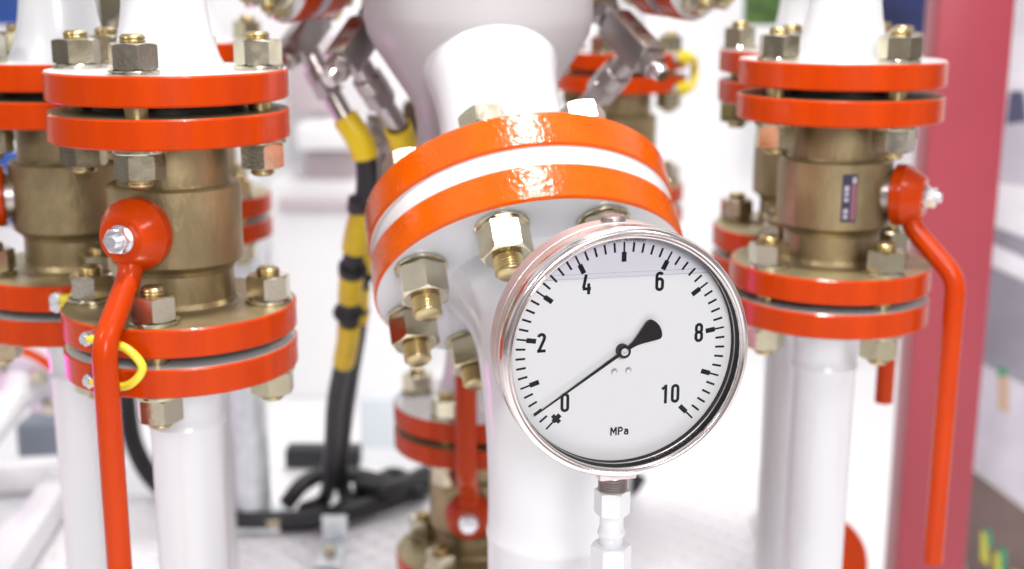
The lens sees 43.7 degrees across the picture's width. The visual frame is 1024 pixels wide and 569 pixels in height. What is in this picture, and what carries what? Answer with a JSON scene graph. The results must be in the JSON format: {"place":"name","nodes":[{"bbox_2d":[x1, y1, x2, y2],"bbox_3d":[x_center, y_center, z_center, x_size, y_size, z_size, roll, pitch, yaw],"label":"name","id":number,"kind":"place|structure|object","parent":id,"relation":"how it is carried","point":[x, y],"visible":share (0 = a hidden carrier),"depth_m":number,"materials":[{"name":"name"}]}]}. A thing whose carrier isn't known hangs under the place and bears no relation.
{"place":"outdoors","nodes":[
{"label":"outdoors","id":0,"kind":"place"},
{"bbox_2d":[0,150,16,224],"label":"display banner","id":1,"kind":"object","parent":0,"point":[6,159],"visible":0.1,"depth_m":2.41,"materials":[{"name":"blue fabric"}]},
{"bbox_2d":[96,0,119,26],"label":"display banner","id":2,"kind":"object","parent":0,"point":[108,11],"depth_m":2.74,"materials":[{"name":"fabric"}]},
{"bbox_2d":[305,150,355,179],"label":"display plinth","id":3,"kind":"structure","parent":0,"point":[330,164],"depth_m":3.12,"materials":[{"name":"grey laminate"}]},
{"bbox_2d":[296,117,366,149],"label":"display plinth","id":4,"kind":"structure","parent":3,"relation":"on","point":[317,133],"depth_m":3.00,"materials":[{"name":"white"}]},
{"bbox_2d":[288,35,335,111],"bbox_3d":[-0.491,-0.524,3.159,0.104,0.181,0.150,0,13,0],"label":"display cabinet","id":5,"kind":"object","parent":4,"relation":"on","point":[302,97],"visible":0.49,"depth_m":3.10,"materials":[{"name":"grey laminate"}]},
{"bbox_2d":[402,99,416,139],"bbox_3d":[-0.127,-0.185,1.635,0.025,0.104,0.030,0,13,0],"label":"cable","id":6,"kind":"object","parent":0,"point":[408,111],"visible":0.2,"depth_m":1.61,"materials":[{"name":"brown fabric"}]},
{"bbox_2d":[0,366,898,568],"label":"floor","id":7,"kind":"structure","parent":0,"point":[732,439],"depth_m":2.90,"materials":[{"name":"white"}]},
{"bbox_2d":[16,411,57,456],"bbox_3d":[-0.805,0.290,2.300,0.076,0.167,0.250,0,13,0],"label":"equipment case","id":8,"kind":"object","parent":7,"relation":"on","point":[36,433],"visible":0.14,"depth_m":2.17,"materials":[{"name":"plastic"}]},
{"bbox_2d":[269,171,424,397],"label":"display plinth","id":9,"kind":"structure","parent":7,"relation":"on","point":[306,250],"depth_m":3.13,"materials":[{"name":"white"}]},
{"bbox_2d":[278,198,347,209],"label":"display plinth","id":10,"kind":"structure","parent":9,"relation":"attached to","point":[316,203],"depth_m":3.06,"materials":[{"name":"grey laminate"}]},
{"bbox_2d":[359,392,398,448],"bbox_3d":[-0.247,0.284,2.657,0.136,0.114,0.050,0,13,0],"label":"display board","id":11,"kind":"object","parent":7,"relation":"on","point":[377,422],"visible":0.5,"depth_m":2.63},
{"bbox_2d":[0,465,758,568],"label":"platform","id":12,"kind":"structure","parent":7,"relation":"on","point":[687,518],"depth_m":1.82,"materials":[{"name":"silver metal"}]},
{"bbox_2d":[0,347,53,443],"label":"pipe","id":13,"kind":"object","parent":12,"relation":"on","point":[25,381],"visible":0.79,"depth_m":1.72,"materials":[{"name":"white metal"}]},
{"bbox_2d":[0,455,62,568],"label":"floor frame","id":14,"kind":"object","parent":12,"relation":"on","point":[26,536],"visible":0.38,"depth_m":1.77,"materials":[{"name":"white paint"}]},
{"bbox_2d":[0,310,106,568],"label":"flanged pipe","id":15,"kind":"object","parent":12,"relation":"on","point":[78,459],"visible":0.3,"depth_m":1.15,"materials":[{"name":"white metal"}]},
{"bbox_2d":[0,24,117,365],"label":"ball valve","id":16,"kind":"object","parent":15,"relation":"attached to","point":[52,208],"visible":0.31,"depth_m":1.08,"materials":[{"name":"brown metal"}]},
{"bbox_2d":[0,0,108,92],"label":"flanged pipe","id":17,"kind":"object","parent":16,"relation":"attached to","point":[41,25],"visible":0.46,"depth_m":1.06,"materials":[{"name":"white metal"}]},
{"bbox_2d":[63,328,297,568],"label":"flanged pipe","id":18,"kind":"object","parent":12,"relation":"on","point":[190,485],"visible":0.61,"depth_m":1.01,"materials":[{"name":"metal"}]},
{"bbox_2d":[45,30,296,568],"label":"ball valve","id":19,"kind":"object","parent":18,"relation":"attached to","point":[171,235],"visible":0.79,"depth_m":0.94,"materials":[{"name":"brown metal"}]},
{"bbox_2d":[41,0,288,107],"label":"flanged pipe","id":20,"kind":"object","parent":19,"relation":"on","point":[195,69],"visible":0.81,"depth_m":0.92,"materials":[{"name":"metal"}]},
{"bbox_2d":[225,212,272,568],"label":"flanged pipe","id":21,"kind":"object","parent":12,"relation":"on","point":[258,228],"visible":0.11,"depth_m":1.60,"materials":[{"name":"white metal"}]},
{"bbox_2d":[109,15,271,264],"bbox_3d":[-0.381,-0.174,1.526,0.180,0.289,0.180,0,13,0],"label":"ball valve","id":22,"kind":"object","parent":21,"relation":"on","point":[256,200],"visible":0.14,"depth_m":1.51,"materials":[{"name":"brown metal"}]},
{"bbox_2d":[206,0,234,61],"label":"flanged pipe","id":23,"kind":"object","parent":22,"relation":"on","point":[225,47],"visible":0.15,"depth_m":1.48,"materials":[{"name":"white metal"}]},
{"bbox_2d":[230,176,288,532],"bbox_3d":[-0.371,0.098,1.784,0.090,0.496,0.091,0,13,0],"label":"support post","id":24,"kind":"object","parent":12,"relation":"on","point":[250,438],"visible":0.41,"depth_m":1.79,"materials":[{"name":"metal"}]},
{"bbox_2d":[121,397,429,531],"bbox_3d":[-0.359,0.253,1.870,0.480,0.170,0.185,0,13,0],"label":"cable","id":25,"kind":"object","parent":12,"relation":"on","point":[140,459],"visible":0.63,"depth_m":1.84,"materials":[{"name":"black rubber"}]},
{"bbox_2d":[334,467,407,519],"bbox_3d":[-0.198,0.310,1.888,0.068,0.041,0.139,7,15,28],"label":"cable","id":26,"kind":"object","parent":25,"relation":"on","point":[397,472],"visible":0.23,"depth_m":1.92,"materials":[{"name":"black rubber"}]},
{"bbox_2d":[353,465,430,499],"bbox_3d":[-0.168,0.294,1.902,0.069,0.036,0.129,11,17,40],"label":"cable","id":27,"kind":"object","parent":25,"relation":"on","point":[398,486],"visible":0.98,"depth_m":1.86,"materials":[{"name":"black rubber"}]},
{"bbox_2d":[285,443,361,467],"bbox_3d":[-0.304,0.276,2.062,0.120,0.032,0.040,0,13,0],"label":"cable duct","id":28,"kind":"object","parent":12,"relation":"on","point":[303,455],"visible":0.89,"depth_m":2.04,"materials":[{"name":"black plastic"}]},
{"bbox_2d":[315,515,346,566],"bbox_3d":[-0.244,0.345,1.723,0.034,0.042,0.078,0,13,0],"label":"floor bracket","id":29,"kind":"object","parent":12,"relation":"attached to","point":[331,552],"visible":1,"depth_m":1.75,"materials":[{"name":"metal"}]},
{"bbox_2d":[297,109,378,509],"bbox_3d":[-0.230,0.078,1.606,0.058,0.636,0.502,-3,13,-15],"label":"cable","id":30,"kind":"object","parent":12,"relation":"on","point":[356,135],"visible":0.93,"depth_m":1.41,"materials":[{"name":"black rubber"}]},
{"bbox_2d":[279,466,421,509],"bbox_3d":[-0.239,0.295,1.888,0.210,0.056,0.059,-3,13,-13],"label":"cable","id":31,"kind":"object","parent":12,"relation":"on","point":[299,487],"visible":0.65,"depth_m":1.86,"materials":[{"name":"black rubber"}]},
{"bbox_2d":[336,117,416,499],"bbox_3d":[-0.180,0.081,1.561,0.054,0.615,0.532,-4,14,-17],"label":"cable","id":32,"kind":"object","parent":12,"relation":"on","point":[405,137],"visible":0.38,"depth_m":1.59,"materials":[{"name":"black rubber"}]},
{"bbox_2d":[365,113,389,179],"bbox_3d":[-0.149,-0.121,1.429,0.044,0.140,0.044,0,13,0],"label":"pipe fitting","id":33,"kind":"object","parent":32,"relation":"attached to","point":[374,124],"visible":0.18,"depth_m":1.40,"materials":[{"name":"silver metal"}]},
{"bbox_2d":[370,100,682,568],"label":"elbow pipe","id":34,"kind":"object","parent":12,"relation":"on","point":[445,264],"visible":0.45,"depth_m":0.94,"materials":[{"name":"white metal"}]},
{"bbox_2d":[310,0,672,259],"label":"pressure vessel","id":35,"kind":"object","parent":34,"relation":"on","point":[448,63],"visible":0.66,"depth_m":1.05,"materials":[{"name":"grey paint"}]},
{"bbox_2d":[240,0,352,22],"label":"blind flange","id":36,"kind":"object","parent":35,"relation":"attached to","point":[285,11],"visible":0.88,"depth_m":1.22,"materials":[{"name":"white paint"}]},
{"bbox_2d":[280,10,351,121],"bbox_3d":[-0.189,-0.231,1.322,0.036,0.110,0.112,-18,35,41],"label":"needle valve","id":37,"kind":"object","parent":35,"relation":"attached to","point":[301,41],"visible":0.59,"depth_m":1.30,"materials":[{"name":"silver metal"}]},
{"bbox_2d":[322,0,406,131],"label":"needle valve","id":38,"kind":"object","parent":35,"relation":"attached to","point":[350,50],"visible":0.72,"depth_m":1.21,"materials":[{"name":"silver metal"}]},
{"bbox_2d":[578,0,668,106],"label":"needle valve","id":39,"kind":"object","parent":35,"relation":"attached to","point":[631,41],"visible":0.97,"depth_m":1.23,"materials":[{"name":"silver metal"}]},
{"bbox_2d":[623,0,734,20],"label":"blind flange","id":40,"kind":"object","parent":35,"relation":"attached to","point":[690,10],"visible":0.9,"depth_m":1.25,"materials":[{"name":"white paint"}]},
{"bbox_2d":[590,487,630,568],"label":"gauge riser","id":41,"kind":"object","parent":12,"relation":"on","point":[610,547],"visible":0.99,"depth_m":0.83,"materials":[{"name":"white paint"}]},
{"bbox_2d":[490,213,747,493],"bbox_3d":[0.065,0.048,0.817,0.160,0.187,0.060,-3,13,-13],"label":"pressure gauge","id":42,"kind":"object","parent":41,"relation":"attached to","point":[619,347],"visible":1,"depth_m":0.80,"materials":[{"name":"silver metal"}]},
{"bbox_2d":[631,474,646,497],"bbox_3d":[0.176,0.302,1.906,0.049,0.054,0.031,6,14,24],"label":"cable","id":43,"kind":"object","parent":12,"relation":"on","point":[638,481],"visible":0.49,"depth_m":1.89,"materials":[{"name":"black rubber"}]},
{"bbox_2d":[627,202,681,508],"bbox_3d":[0.148,0.140,1.856,0.180,0.522,0.180,0,13,0],"label":"flanged pipe","id":44,"kind":"object","parent":12,"relation":"on","point":[678,206],"visible":0.06,"depth_m":1.78,"materials":[{"name":"red metal"}]},
{"bbox_2d":[558,31,698,203],"bbox_3d":[0.157,-0.206,1.776,0.195,0.289,0.180,0,13,0],"label":"ball valve","id":45,"kind":"object","parent":44,"relation":"on","point":[629,106],"visible":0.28,"depth_m":1.72,"materials":[{"name":"brown metal"}]},
{"bbox_2d":[568,0,686,70],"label":"flanged pipe","id":46,"kind":"object","parent":45,"relation":"on","point":[584,60],"visible":0.14,"depth_m":1.69,"materials":[{"name":"orange metal"}]},
{"bbox_2d":[712,246,790,568],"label":"flanged pipe","id":47,"kind":"object","parent":12,"relation":"on","point":[774,426],"visible":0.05,"depth_m":1.38,"materials":[{"name":"white metal"}]},
{"bbox_2d":[712,21,895,404],"bbox_3d":[0.302,-0.083,1.336,0.180,0.377,0.181,0,13,0],"label":"ball valve","id":48,"kind":"object","parent":47,"relation":"attached to","point":[738,223],"visible":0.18,"depth_m":1.30,"materials":[{"name":"brown metal"}]},
{"bbox_2d":[719,0,808,73],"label":"flanged pipe","id":49,"kind":"object","parent":48,"relation":"on","point":[792,12],"visible":0.2,"depth_m":1.27,"materials":[{"name":"white metal"}]},
{"bbox_2d":[749,510,867,568],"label":"pipe flange","id":50,"kind":"object","parent":12,"relation":"on","point":[854,554],"visible":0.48,"depth_m":1.60,"materials":[{"name":"orange paint"}]},
{"bbox_2d":[735,286,929,568],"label":"flanged pipe","id":51,"kind":"object","parent":12,"relation":"on","point":[825,342],"visible":0.79,"depth_m":1.18,"materials":[{"name":"white metal"}]},
{"bbox_2d":[729,24,965,565],"bbox_3d":[0.291,0.008,1.176,0.180,0.482,0.180,-4,14,-16],"label":"ball valve","id":52,"kind":"object","parent":51,"relation":"attached to","point":[850,199],"visible":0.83,"depth_m":1.11,"materials":[{"name":"brown metal"}]},
{"bbox_2d":[738,0,948,91],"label":"flanged pipe","id":53,"kind":"object","parent":52,"relation":"attached to","point":[838,45],"visible":0.84,"depth_m":1.09,"materials":[{"name":"metal"}]},
{"bbox_2d":[884,0,1014,568],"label":"display post","id":54,"kind":"object","parent":7,"relation":"on","point":[957,156],"visible":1,"depth_m":1.78,"materials":[{"name":"pink paint"}]},
{"bbox_2d":[964,0,1023,568],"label":"picture board","id":55,"kind":"object","parent":7,"relation":"on","point":[995,536],"visible":0.63,"depth_m":2.14,"materials":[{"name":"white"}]},
{"bbox_2d":[0,0,915,367],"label":"exhibition wall","id":56,"kind":"structure","parent":0,"point":[704,148],"depth_m":3.34,"materials":[{"name":"white paint"}]},
{"bbox_2d":[0,0,17,24],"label":"display banner","id":57,"kind":"object","parent":56,"relation":"attached to","point":[8,11],"visible":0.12,"depth_m":2.54,"materials":[{"name":"blue fabric"}]},
{"bbox_2d":[743,0,780,24],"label":"display banner","id":58,"kind":"object","parent":56,"relation":"attached to","point":[760,12],"visible":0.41,"depth_m":2.74,"materials":[{"name":"green fabric"}]},
{"bbox_2d":[882,0,925,32],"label":"display banner","id":59,"kind":"object","parent":56,"relation":"attached to","point":[904,12],"visible":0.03,"depth_m":2.64,"materials":[{"name":"blue fabric"}]},
{"bbox_3d":[-0.046,0.590,1.556,0.180,0.522,0.180,0,13,0],"label":"flanged pipe","id":60,"kind":"object","parent":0,"visible":0},
{"bbox_2d":[394,367,487,568],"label":"ball valve","id":61,"kind":"object","parent":60,"relation":"on","point":[447,530],"visible":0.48,"depth_m":1.40,"materials":[{"name":"brown metal"}]},
{"bbox_2d":[394,350,486,443],"bbox_3d":[-0.043,-0.152,1.385,0.180,0.622,0.180,0,13,0],"label":"flanged pipe","id":62,"kind":"object","parent":61,"relation":"on","point":[412,415],"visible":0.2,"depth_m":1.40,"materials":[{"name":"red metal"}]}
]}

